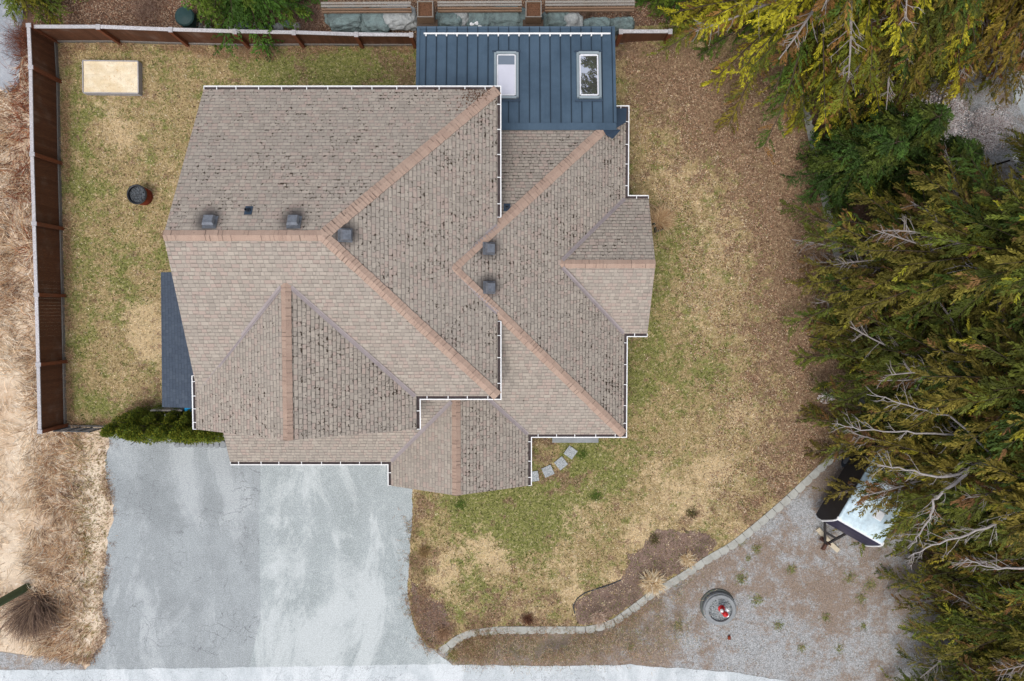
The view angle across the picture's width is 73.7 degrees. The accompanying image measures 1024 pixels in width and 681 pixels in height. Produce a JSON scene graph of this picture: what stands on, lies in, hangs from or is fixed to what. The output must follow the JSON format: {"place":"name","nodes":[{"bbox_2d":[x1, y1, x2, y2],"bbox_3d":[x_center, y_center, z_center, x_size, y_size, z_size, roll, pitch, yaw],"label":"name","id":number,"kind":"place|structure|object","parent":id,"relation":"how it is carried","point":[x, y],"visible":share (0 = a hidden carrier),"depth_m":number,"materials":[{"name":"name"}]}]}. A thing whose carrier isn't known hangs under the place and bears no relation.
{"place":"outdoors","nodes":[
{"label":"outdoors","id":0,"kind":"place"},
{"bbox_2d":[0,0,22,92],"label":"gravel path","id":1,"kind":"structure","parent":0,"point":[5,75],"depth_m":29.49,"materials":[{"name":"gravel"}]},
{"bbox_2d":[0,11,43,72],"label":"bare shrub","id":2,"kind":"object","parent":1,"relation":"on","point":[21,38],"visible":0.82,"depth_m":29.23,"materials":[{"name":"brown plant"}]},
{"bbox_2d":[0,652,84,669],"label":"gravel shoulder","id":3,"kind":"object","parent":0,"point":[9,661],"visible":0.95,"depth_m":30.66},
{"bbox_2d":[0,21,110,669],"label":"tall dry grass","id":4,"kind":"structure","parent":0,"point":[13,293],"depth_m":30.15,"materials":[{"name":"plant"}]},
{"bbox_2d":[86,435,260,669],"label":"driveway","id":5,"kind":"structure","parent":0,"point":[183,579],"depth_m":30.45,"materials":[{"name":"grey concrete"}]},
{"bbox_2d":[249,465,451,666],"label":"driveway slab","id":6,"kind":"structure","parent":0,"point":[332,546],"depth_m":30.47,"materials":[{"name":"concrete"}]},
{"bbox_2d":[21,0,724,42],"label":"dirt slope","id":7,"kind":"structure","parent":0,"point":[29,14],"depth_m":29.42,"materials":[{"name":"brown soil"}]},
{"bbox_2d":[0,0,87,25],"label":"conifer","id":8,"kind":"object","parent":7,"relation":"on","point":[15,4],"visible":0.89,"depth_m":28.73,"materials":[{"name":"green plant"}]},
{"bbox_2d":[123,0,170,43],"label":"bare shrub","id":9,"kind":"object","parent":7,"relation":"on","point":[149,5],"visible":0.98,"depth_m":29.23,"materials":[{"name":"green plant"}]},
{"bbox_2d":[175,7,199,27],"bbox_3d":[-13.769,-13.648,29.012,0.840,0.840,0.840,0,93,0],"label":"compost bin","id":10,"kind":"object","parent":7,"relation":"on","point":[185,18],"visible":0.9,"depth_m":28.65,"materials":[{"name":"green plastic"}]},
{"bbox_2d":[170,3,228,27],"bbox_3d":[-13.111,-13.962,29.067,2.766,0.704,2.465,35,92,-1],"label":"bare shrub","id":11,"kind":"object","parent":7,"relation":"on","point":[204,16],"visible":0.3,"depth_m":29.24,"materials":[{"name":"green plant"}]},
{"bbox_2d":[181,0,326,61],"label":"conifer","id":12,"kind":"object","parent":7,"relation":"on","point":[232,10],"visible":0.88,"depth_m":27.99,"materials":[{"name":"green plant"}]},
{"bbox_2d":[276,0,329,57],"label":"bare shrub","id":13,"kind":"object","parent":7,"relation":"on","point":[312,15],"visible":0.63,"depth_m":29.23,"materials":[{"name":"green plant"}]},
{"bbox_2d":[324,7,362,31],"bbox_3d":[-6.979,-13.731,29.151,2.082,1.118,1.103,0,93,0],"label":"boulder","id":14,"kind":"object","parent":7,"relation":"on","point":[344,22],"visible":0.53,"depth_m":28.82,"materials":[{"name":"stone"}]},
{"bbox_2d":[321,1,411,14],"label":"deck rail","id":15,"kind":"object","parent":7,"relation":"on","point":[327,11],"visible":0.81,"depth_m":28.24,"materials":[{"name":"wood"}]},
{"bbox_2d":[361,7,389,32],"bbox_3d":[-5.843,-13.636,29.134,1.524,1.084,1.214,0,93,0],"label":"boulder","id":16,"kind":"object","parent":7,"relation":"on","point":[373,22],"visible":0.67,"depth_m":28.76,"materials":[{"name":"stone"}]},
{"bbox_2d":[30,0,740,34],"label":"fallen leaves","id":17,"kind":"object","parent":7,"relation":"on","point":[178,6],"visible":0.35,"depth_m":29.40,"materials":[{"name":"brown plant"}]},
{"bbox_2d":[381,4,416,30],"bbox_3d":[-4.800,-13.766,29.174,1.564,1.072,1.107,0,93,0],"label":"boulder","id":18,"kind":"object","parent":7,"relation":"on","point":[402,21],"visible":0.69,"depth_m":28.83,"materials":[{"name":"stone"}]},
{"bbox_2d":[417,1,437,25],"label":"planter","id":19,"kind":"object","parent":7,"relation":"on","point":[425,13],"visible":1,"depth_m":28.03,"materials":[{"name":"brown wood"}]},
{"bbox_2d":[435,11,461,25],"bbox_3d":[-2.699,-13.669,29.180,1.265,1.053,0.974,0,93,0],"label":"boulder","id":20,"kind":"object","parent":7,"relation":"on","point":[448,19],"visible":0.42,"depth_m":28.74,"materials":[{"name":"stone"}]},
{"bbox_2d":[455,13,468,25],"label":"boulder","id":21,"kind":"object","parent":7,"relation":"on","point":[464,17],"visible":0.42,"depth_m":28.77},
{"bbox_2d":[466,13,490,25],"bbox_3d":[-1.464,-13.627,29.121,1.344,1.150,1.228,0,93,0],"label":"boulder","id":22,"kind":"object","parent":7,"relation":"on","point":[482,19],"visible":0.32,"depth_m":28.70,"materials":[{"name":"stone"}]},
{"bbox_2d":[437,1,521,12],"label":"deck rail","id":23,"kind":"object","parent":7,"relation":"on","point":[446,7],"visible":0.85,"depth_m":28.24,"materials":[{"name":"wood"}]},
{"bbox_2d":[488,6,524,25],"bbox_3d":[-0.188,-13.716,29.117,2.415,1.119,1.195,0,93,0],"label":"boulder","id":24,"kind":"object","parent":7,"relation":"on","point":[505,18],"visible":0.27,"depth_m":28.72,"materials":[{"name":"stone"}]},
{"bbox_2d":[523,1,542,25],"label":"planter","id":25,"kind":"object","parent":7,"relation":"on","point":[533,13],"visible":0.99,"depth_m":28.03,"materials":[{"name":"brown wood"}]},
{"bbox_2d":[541,12,569,25],"bbox_3d":[1.879,-13.590,29.142,1.266,1.202,1.149,0,93,0],"label":"boulder","id":26,"kind":"object","parent":7,"relation":"on","point":[553,18],"visible":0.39,"depth_m":28.68,"materials":[{"name":"stone"}]},
{"bbox_2d":[564,12,583,25],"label":"boulder","id":27,"kind":"object","parent":7,"relation":"on","point":[573,19],"visible":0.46,"depth_m":28.68,"materials":[{"name":"stone"}]},
{"bbox_2d":[558,0,605,18],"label":"bare shrub","id":28,"kind":"object","parent":7,"relation":"on","point":[584,13],"visible":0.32,"depth_m":29.22,"materials":[{"name":"brown plant"}]},
{"bbox_2d":[545,0,634,17],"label":"deck rail","id":29,"kind":"object","parent":7,"relation":"on","point":[630,4],"visible":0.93,"depth_m":28.20,"materials":[{"name":"wood"}]},
{"bbox_2d":[583,17,610,25],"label":"boulder","id":30,"kind":"object","parent":7,"relation":"on","point":[598,21],"visible":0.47,"depth_m":28.73,"materials":[{"name":"stone"}]},
{"bbox_2d":[610,16,634,34],"bbox_3d":[4.678,-13.427,29.119,1.139,1.118,0.749,0,93,0],"label":"boulder","id":31,"kind":"object","parent":7,"relation":"on","point":[624,22],"visible":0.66,"depth_m":28.72,"materials":[{"name":"stone"}]},
{"bbox_2d":[635,0,688,23],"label":"conifer","id":32,"kind":"object","parent":7,"relation":"on","point":[665,3],"visible":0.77,"depth_m":28.89,"materials":[{"name":"green plant"}]},
{"bbox_2d":[0,664,784,680],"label":"road","id":33,"kind":"structure","parent":0,"point":[432,672],"depth_m":30.68,"materials":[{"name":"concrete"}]},
{"bbox_2d":[0,6,833,678],"bbox_3d":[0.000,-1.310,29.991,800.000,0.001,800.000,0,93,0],"label":"ground","id":34,"kind":"structure","parent":0,"point":[6,576],"depth_m":30.34,"materials":[{"name":"plant"}]},
{"bbox_2d":[0,583,30,606],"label":"utility pole","id":35,"kind":"object","parent":34,"relation":"on","point":[14,594],"visible":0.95,"depth_m":29.60,"materials":[{"name":"metal"}]},
{"bbox_2d":[0,586,78,651],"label":"bare shrub","id":36,"kind":"object","parent":34,"relation":"on","point":[35,612],"visible":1,"depth_m":29.98,"materials":[{"name":"brown plant"}]},
{"bbox_2d":[50,438,119,666],"bbox_3d":[-18.354,9.663,30.359,2.639,0.164,10.782,14,92,-1],"label":"dry grass fringe","id":37,"kind":"object","parent":34,"relation":"on","point":[102,621],"visible":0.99,"depth_m":30.50,"materials":[{"name":"plant"}]},
{"bbox_2d":[611,6,650,64],"bbox_3d":[4.868,-12.898,29.099,2.726,0.733,2.781,0,93,0],"label":"bare shrub","id":38,"kind":"object","parent":34,"relation":"on","point":[627,46],"visible":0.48,"depth_m":29.17,"materials":[{"name":"brown plant"}]},
{"bbox_2d":[438,453,833,652],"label":"retaining wall","id":39,"kind":"structure","parent":34,"relation":"on","point":[770,513],"depth_m":30.03,"materials":[{"name":"concrete"}]},
{"bbox_2d":[615,29,672,46],"bbox_3d":[5.490,-12.712,28.749,2.197,1.447,0.225,0,93,0],"label":"board fence","id":40,"kind":"object","parent":34,"relation":"on","point":[637,35],"visible":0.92,"depth_m":28.43,"materials":[{"name":"wood"}]},
{"bbox_2d":[670,0,799,52],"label":"cedar tree","id":41,"kind":"object","parent":34,"relation":"on","point":[702,8],"visible":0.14,"depth_m":28.05,"materials":[{"name":"green plant"}]},
{"bbox_2d":[637,0,937,164],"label":"cedar tree","id":42,"kind":"object","parent":34,"relation":"on","point":[823,18],"visible":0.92,"depth_m":25.83,"materials":[{"name":"green plant"}]},
{"bbox_2d":[796,65,865,441],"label":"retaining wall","id":43,"kind":"structure","parent":34,"relation":"on","point":[809,127],"depth_m":29.30,"materials":[{"name":"concrete"}]},
{"bbox_2d":[974,0,1023,104],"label":"cedar tree","id":44,"kind":"object","parent":34,"relation":"on","point":[987,82],"visible":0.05,"depth_m":28.12,"materials":[{"name":"green plant"}]},
{"bbox_2d":[57,13,859,650],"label":"lawn","id":45,"kind":"structure","parent":0,"point":[106,385],"depth_m":29.72,"materials":[{"name":"plant"}]},
{"bbox_2d":[26,23,68,433],"bbox_3d":[-19.626,-4.535,28.936,0.279,1.787,16.797,0,93,0],"label":"board fence","id":46,"kind":"object","parent":45,"relation":"on","point":[45,80],"visible":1,"depth_m":28.88,"materials":[{"name":"wood"}]},
{"bbox_2d":[53,425,103,432],"bbox_3d":[-18.921,3.828,29.665,1.900,1.060,0.147,1,92,0],"label":"chain link fence","id":47,"kind":"object","parent":45,"relation":"on","point":[79,429],"visible":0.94,"depth_m":29.74,"materials":[{"name":"black metal"}]},
{"bbox_2d":[82,60,142,95],"bbox_3d":[-17.186,-11.290,29.375,2.407,0.340,1.396,1,93,0],"label":"raised bed","id":48,"kind":"object","parent":45,"relation":"on","point":[112,77],"visible":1,"depth_m":29.25,"materials":[{"name":"wood"}]},
{"bbox_2d":[98,409,134,438],"bbox_3d":[-16.608,3.657,28.969,1.272,2.450,1.331,-45,92,2],"label":"hedge cedar","id":49,"kind":"object","parent":45,"relation":"on","point":[108,430],"visible":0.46,"depth_m":28.34,"materials":[{"name":"green plant"}]},
{"bbox_2d":[113,419,145,442],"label":"hedge cedar","id":50,"kind":"object","parent":45,"relation":"on","point":[126,424],"visible":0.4,"depth_m":28.31,"materials":[{"name":"green plant"}]},
{"bbox_2d":[126,403,150,424],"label":"hedge cedar","id":51,"kind":"object","parent":45,"relation":"on","point":[138,413],"visible":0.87,"depth_m":29.03,"materials":[{"name":"green plant"}]},
{"bbox_2d":[127,184,152,204],"bbox_3d":[-16.015,-6.248,29.426,0.850,0.635,0.850,0,93,0],"label":"fire barrel","id":52,"kind":"object","parent":45,"relation":"on","point":[139,194],"visible":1,"depth_m":29.24,"materials":[{"name":"metal"}]},
{"bbox_2d":[120,413,161,444],"bbox_3d":[-15.546,3.856,28.826,1.498,2.756,1.431,31,92,-1],"label":"hedge cedar","id":53,"kind":"object","parent":45,"relation":"on","point":[136,433],"visible":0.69,"depth_m":28.10,"materials":[{"name":"green plant"}]},
{"bbox_2d":[142,403,166,424],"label":"hedge cedar","id":54,"kind":"object","parent":45,"relation":"on","point":[151,416],"visible":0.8,"depth_m":29.05,"materials":[{"name":"green plant"}]},
{"bbox_2d":[142,411,167,441],"bbox_3d":[-14.959,3.707,29.112,1.306,2.305,1.262,-22,92,1],"label":"hedge cedar","id":55,"kind":"object","parent":45,"relation":"on","point":[149,431],"visible":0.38,"depth_m":28.38,"materials":[{"name":"green plant"}]},
{"bbox_2d":[150,407,183,416],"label":"garden gate","id":56,"kind":"structure","parent":45,"relation":"on","point":[169,409],"depth_m":29.16,"materials":[{"name":"white paint"}]},
{"bbox_2d":[150,411,189,442],"bbox_3d":[-14.417,3.725,28.896,1.414,2.603,1.352,16,92,-1],"label":"hedge cedar","id":57,"kind":"object","parent":45,"relation":"on","point":[160,433],"visible":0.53,"depth_m":28.12,"materials":[{"name":"green plant"}]},
{"bbox_2d":[163,407,184,422],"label":"hedge cedar","id":58,"kind":"object","parent":45,"relation":"on","point":[171,415],"visible":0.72,"depth_m":28.89,"materials":[{"name":"green plant"}]},
{"bbox_2d":[167,418,198,444],"bbox_3d":[-13.849,3.903,28.986,1.470,2.594,1.420,-37,92,2],"label":"hedge cedar","id":59,"kind":"object","parent":45,"relation":"on","point":[178,429],"visible":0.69,"depth_m":28.25,"materials":[{"name":"green plant"}]},
{"bbox_2d":[179,408,191,425],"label":"hedge cedar","id":60,"kind":"object","parent":45,"relation":"on","point":[185,417],"visible":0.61,"depth_m":28.64,"materials":[{"name":"green plant"}]},
{"bbox_2d":[182,423,205,443],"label":"hedge cedar","id":61,"kind":"object","parent":45,"relation":"on","point":[190,434],"visible":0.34,"depth_m":28.12,"materials":[{"name":"green plant"}]},
{"bbox_2d":[194,430,223,443],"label":"hedge cedar","id":62,"kind":"object","parent":45,"relation":"on","point":[209,436],"visible":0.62,"depth_m":28.40,"materials":[{"name":"green plant"}]},
{"bbox_2d":[34,24,415,48],"bbox_3d":[-11.847,-12.719,28.649,15.513,1.647,0.309,1,93,0],"label":"board fence","id":63,"kind":"object","parent":45,"relation":"on","point":[118,34],"visible":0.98,"depth_m":28.64,"materials":[{"name":"wood"}]},
{"bbox_2d":[56,42,415,433],"bbox_3d":[-12.007,-4.497,29.683,15.935,0.279,17.371,0,93,0],"label":"dry grass fringe","id":64,"kind":"object","parent":45,"relation":"on","point":[66,250],"visible":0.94,"depth_m":29.52,"materials":[{"name":"plant"}]},
{"bbox_2d":[161,26,655,495],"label":"house","id":65,"kind":"structure","parent":45,"relation":"on","point":[438,277],"depth_m":24.12,"materials":[{"name":"beige"}]},
{"bbox_2d":[415,544,434,560],"bbox_3d":[-3.858,9.413,30.225,1.045,0.349,1.013,0,93,0],"label":"grass clump","id":66,"kind":"object","parent":45,"relation":"on","point":[424,551],"visible":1,"depth_m":30.26,"materials":[{"name":"plant"}]},
{"bbox_2d":[410,582,452,647],"bbox_3d":[-3.697,12.165,30.458,1.547,0.167,3.084,-19,92,1],"label":"mulch bed","id":67,"kind":"object","parent":45,"relation":"on","point":[434,615],"visible":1,"depth_m":30.50,"materials":[{"name":"wood"}]},
{"bbox_2d":[434,623,450,643],"bbox_3d":[-3.115,12.996,30.293,0.971,0.353,1.032,0,93,0],"label":"grass clump","id":68,"kind":"object","parent":67,"relation":"on","point":[441,635],"visible":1,"depth_m":30.33,"materials":[{"name":"plant"}]},
{"bbox_2d":[392,490,661,671],"bbox_3d":[-0.013,12.159,30.224,13.120,0.647,6.862,24,92,-1],"label":"dry grass fringe","id":69,"kind":"object","parent":45,"relation":"on","point":[487,625],"visible":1,"depth_m":30.19,"materials":[{"name":"plant"}]},
{"bbox_2d":[521,612,536,627],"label":"grass clump","id":70,"kind":"object","parent":45,"relation":"on","point":[529,620],"visible":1,"depth_m":30.01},
{"bbox_2d":[541,465,554,477],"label":"stepping stone","id":71,"kind":"object","parent":45,"relation":"on","point":[547,470],"visible":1,"depth_m":29.79,"materials":[{"name":"stone"}]},
{"bbox_2d":[554,456,567,469],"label":"stepping stone","id":72,"kind":"object","parent":45,"relation":"on","point":[561,463],"visible":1,"depth_m":29.77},
{"bbox_2d":[563,445,577,458],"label":"stepping stone","id":73,"kind":"object","parent":45,"relation":"on","point":[570,452],"visible":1,"depth_m":29.75,"materials":[{"name":"stone"}]},
{"bbox_2d":[552,438,597,442],"bbox_3d":[2.762,3.982,29.776,2.011,0.100,0.944,0,93,0],"label":"concrete pad","id":74,"kind":"object","parent":45,"relation":"on","point":[574,440],"visible":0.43,"depth_m":29.74,"materials":[{"name":"concrete"}]},
{"bbox_2d":[451,571,717,677],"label":"dry weeds","id":75,"kind":"object","parent":45,"relation":"on","point":[570,647],"visible":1,"depth_m":30.15,"materials":[{"name":"brown plant"}]},
{"bbox_2d":[572,527,716,624],"bbox_3d":[5.627,10.140,30.033,7.109,0.001,2.279,-34,92,1],"label":"mulch bed","id":76,"kind":"object","parent":45,"relation":"on","point":[651,566],"visible":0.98,"depth_m":30.03,"materials":[{"name":"brown wood"}]},
{"bbox_2d":[590,608,607,626],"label":"ornamental grass","id":77,"kind":"object","parent":76,"relation":"on","point":[597,617],"depth_m":29.99,"materials":[{"name":"plant"}]},
{"bbox_2d":[637,567,667,598],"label":"ornamental grass","id":78,"kind":"object","parent":76,"relation":"on","point":[652,583],"depth_m":29.81,"materials":[{"name":"plant"}]},
{"bbox_2d":[676,550,695,569],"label":"ornamental grass","id":79,"kind":"object","parent":76,"relation":"on","point":[687,559],"depth_m":29.87,"materials":[{"name":"plant"}]},
{"bbox_2d":[652,223,663,232],"bbox_3d":[6.280,-4.896,29.199,0.440,0.380,0.420,-20,92,1],"label":"plant tub","id":80,"kind":"object","parent":45,"relation":"on","point":[656,229],"visible":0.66,"depth_m":29.11,"materials":[{"name":"brown plastic"}]},
{"bbox_2d":[650,202,680,241],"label":"dry reeds","id":81,"kind":"object","parent":80,"relation":"in","point":[661,218],"visible":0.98,"depth_m":28.80,"materials":[{"name":"beige plant"}]},
{"bbox_2d":[626,48,852,516],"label":"fallen leaves","id":82,"kind":"object","parent":45,"relation":"on","point":[749,338],"visible":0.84,"depth_m":29.44,"materials":[{"name":"dry brown leaves"}]},
{"bbox_2d":[435,31,1023,680],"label":"gravel yard","id":83,"kind":"structure","parent":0,"point":[813,567],"depth_m":30.57,"materials":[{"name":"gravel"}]},
{"bbox_2d":[456,631,497,667],"bbox_3d":[-1.493,13.599,30.405,2.564,0.434,2.355,0,93,0],"label":"grass clump","id":84,"kind":"object","parent":83,"relation":"on","point":[476,655],"visible":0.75,"depth_m":30.46,"materials":[{"name":"plant"}]},
{"bbox_2d":[700,588,735,624],"bbox_3d":[9.194,11.885,30.387,1.570,0.320,1.590,0,93,0],"label":"concrete ring","id":85,"kind":"object","parent":83,"relation":"on","point":[711,603],"visible":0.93,"depth_m":30.32,"materials":[{"name":"concrete"}]},
{"bbox_2d":[718,605,729,616],"bbox_3d":[9.306,11.894,29.957,0.419,0.760,0.416,0,93,0],"label":"fire hydrant","id":86,"kind":"object","parent":85,"relation":"in","point":[722,610],"visible":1,"depth_m":29.82,"materials":[{"name":"metal"}]},
{"bbox_2d":[452,34,1017,680],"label":"gravel weeds","id":87,"kind":"object","parent":83,"relation":"on","point":[784,572],"visible":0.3,"depth_m":30.55,"materials":[{"name":"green plant"}]},
{"bbox_2d":[780,115,909,216],"bbox_3d":[13.599,-7.242,27.320,4.883,6.220,4.207,0,93,0],"label":"conifer","id":88,"kind":"object","parent":83,"relation":"on","point":[867,154],"visible":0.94,"depth_m":26.80,"materials":[{"name":"green plant"}]},
{"bbox_2d":[815,438,914,550],"bbox_3d":[14.966,6.859,29.117,2.230,2.420,5.450,30,92,-1],"label":"camper trailer","id":89,"kind":"object","parent":83,"relation":"on","point":[834,514],"visible":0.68,"depth_m":28.32,"materials":[{"name":"white"}]},
{"bbox_2d":[779,0,992,139],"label":"cedar tree","id":90,"kind":"object","parent":83,"relation":"on","point":[928,20],"visible":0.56,"depth_m":24.89,"materials":[{"name":"green plant"}]},
{"bbox_2d":[824,94,954,196],"bbox_3d":[15.123,-8.019,27.286,4.207,6.220,4.883,21,92,-1],"label":"conifer","id":91,"kind":"object","parent":83,"relation":"on","point":[923,122],"visible":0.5,"depth_m":25.23,"materials":[{"name":"green plant"}]},
{"bbox_2d":[777,0,1016,124],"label":"cedar tree","id":92,"kind":"object","parent":83,"relation":"on","point":[966,36],"visible":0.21,"depth_m":25.65,"materials":[{"name":"green plant"}]},
{"bbox_2d":[780,141,1023,374],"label":"cedar tree","id":93,"kind":"object","parent":83,"relation":"on","point":[991,247],"visible":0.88,"depth_m":24.11,"materials":[{"name":"green plant"}]},
{"bbox_2d":[790,248,1023,472],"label":"cedar tree","id":94,"kind":"object","parent":83,"relation":"on","point":[1002,392],"visible":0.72,"depth_m":23.81,"materials":[{"name":"green plant"}]},
{"bbox_2d":[805,34,1008,640],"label":"leaf litter","id":95,"kind":"object","parent":83,"relation":"on","point":[860,212],"visible":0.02,"depth_m":29.79,"materials":[{"name":"plant"}]},
{"bbox_2d":[796,324,1023,562],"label":"cedar tree","id":96,"kind":"object","parent":83,"relation":"on","point":[980,490],"visible":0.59,"depth_m":25.09,"materials":[{"name":"green plant"}]},
{"bbox_2d":[859,133,984,222],"bbox_3d":[16.652,-6.814,27.458,4.639,5.910,3.996,37,92,-1],"label":"conifer","id":97,"kind":"object","parent":83,"relation":"on","point":[956,144],"visible":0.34,"depth_m":25.91,"materials":[{"name":"green plant"}]},
{"bbox_2d":[903,88,972,141],"bbox_3d":[17.817,-9.272,28.786,2.947,1.707,2.992,0,93,0],"label":"flowering shrub","id":98,"kind":"object","parent":83,"relation":"on","point":[953,127],"visible":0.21,"depth_m":28.60,"materials":[{"name":"grey plant"}]},
{"bbox_2d":[857,0,1023,116],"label":"cedar tree","id":99,"kind":"object","parent":83,"relation":"on","point":[1015,11],"visible":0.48,"depth_m":25.62,"materials":[{"name":"green plant"}]},
{"bbox_2d":[864,321,1018,548],"bbox_3d":[19.860,3.647,24.305,15.032,13.581,11.492,-16,92,1],"label":"tree branch","id":100,"kind":"object","parent":83,"relation":"on","point":[955,483],"visible":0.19,"depth_m":23.68,"materials":[{"name":"green plant"}]},
{"bbox_2d":[874,520,1023,680],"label":"cedar tree","id":101,"kind":"object","parent":83,"relation":"on","point":[1001,627],"visible":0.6,"depth_m":27.41,"materials":[{"name":"green plant"}]},
{"bbox_2d":[879,596,1022,680],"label":"cedar tree","id":102,"kind":"object","parent":83,"relation":"on","point":[965,663],"visible":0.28,"depth_m":28.91,"materials":[{"name":"green plant"}]},
{"bbox_2d":[888,498,1023,647],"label":"cedar tree","id":103,"kind":"object","parent":83,"relation":"on","point":[1013,574],"visible":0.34,"depth_m":26.38,"materials":[{"name":"green plant"}]},
{"bbox_2d":[888,127,1023,331],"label":"cedar tree","id":104,"kind":"object","parent":83,"relation":"on","point":[1018,144],"visible":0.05,"depth_m":27.03,"materials":[{"name":"green plant"}]},
{"bbox_2d":[936,512,1023,650],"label":"cedar tree","id":105,"kind":"object","parent":83,"relation":"on","point":[971,581],"visible":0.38,"depth_m":27.60,"materials":[{"name":"green plant"}]},
{"bbox_2d":[963,105,1016,154],"bbox_3d":[20.296,-8.888,29.012,2.244,1.280,2.210,10,92,0],"label":"flowering shrub","id":106,"kind":"object","parent":83,"relation":"on","point":[987,117],"visible":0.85,"depth_m":28.95,"materials":[{"name":"grey plant"}]},
{"bbox_2d":[1007,53,1023,115],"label":"neighbour drive","id":107,"kind":"structure","parent":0,"point":[1020,103],"depth_m":29.57,"materials":[{"name":"concrete"}]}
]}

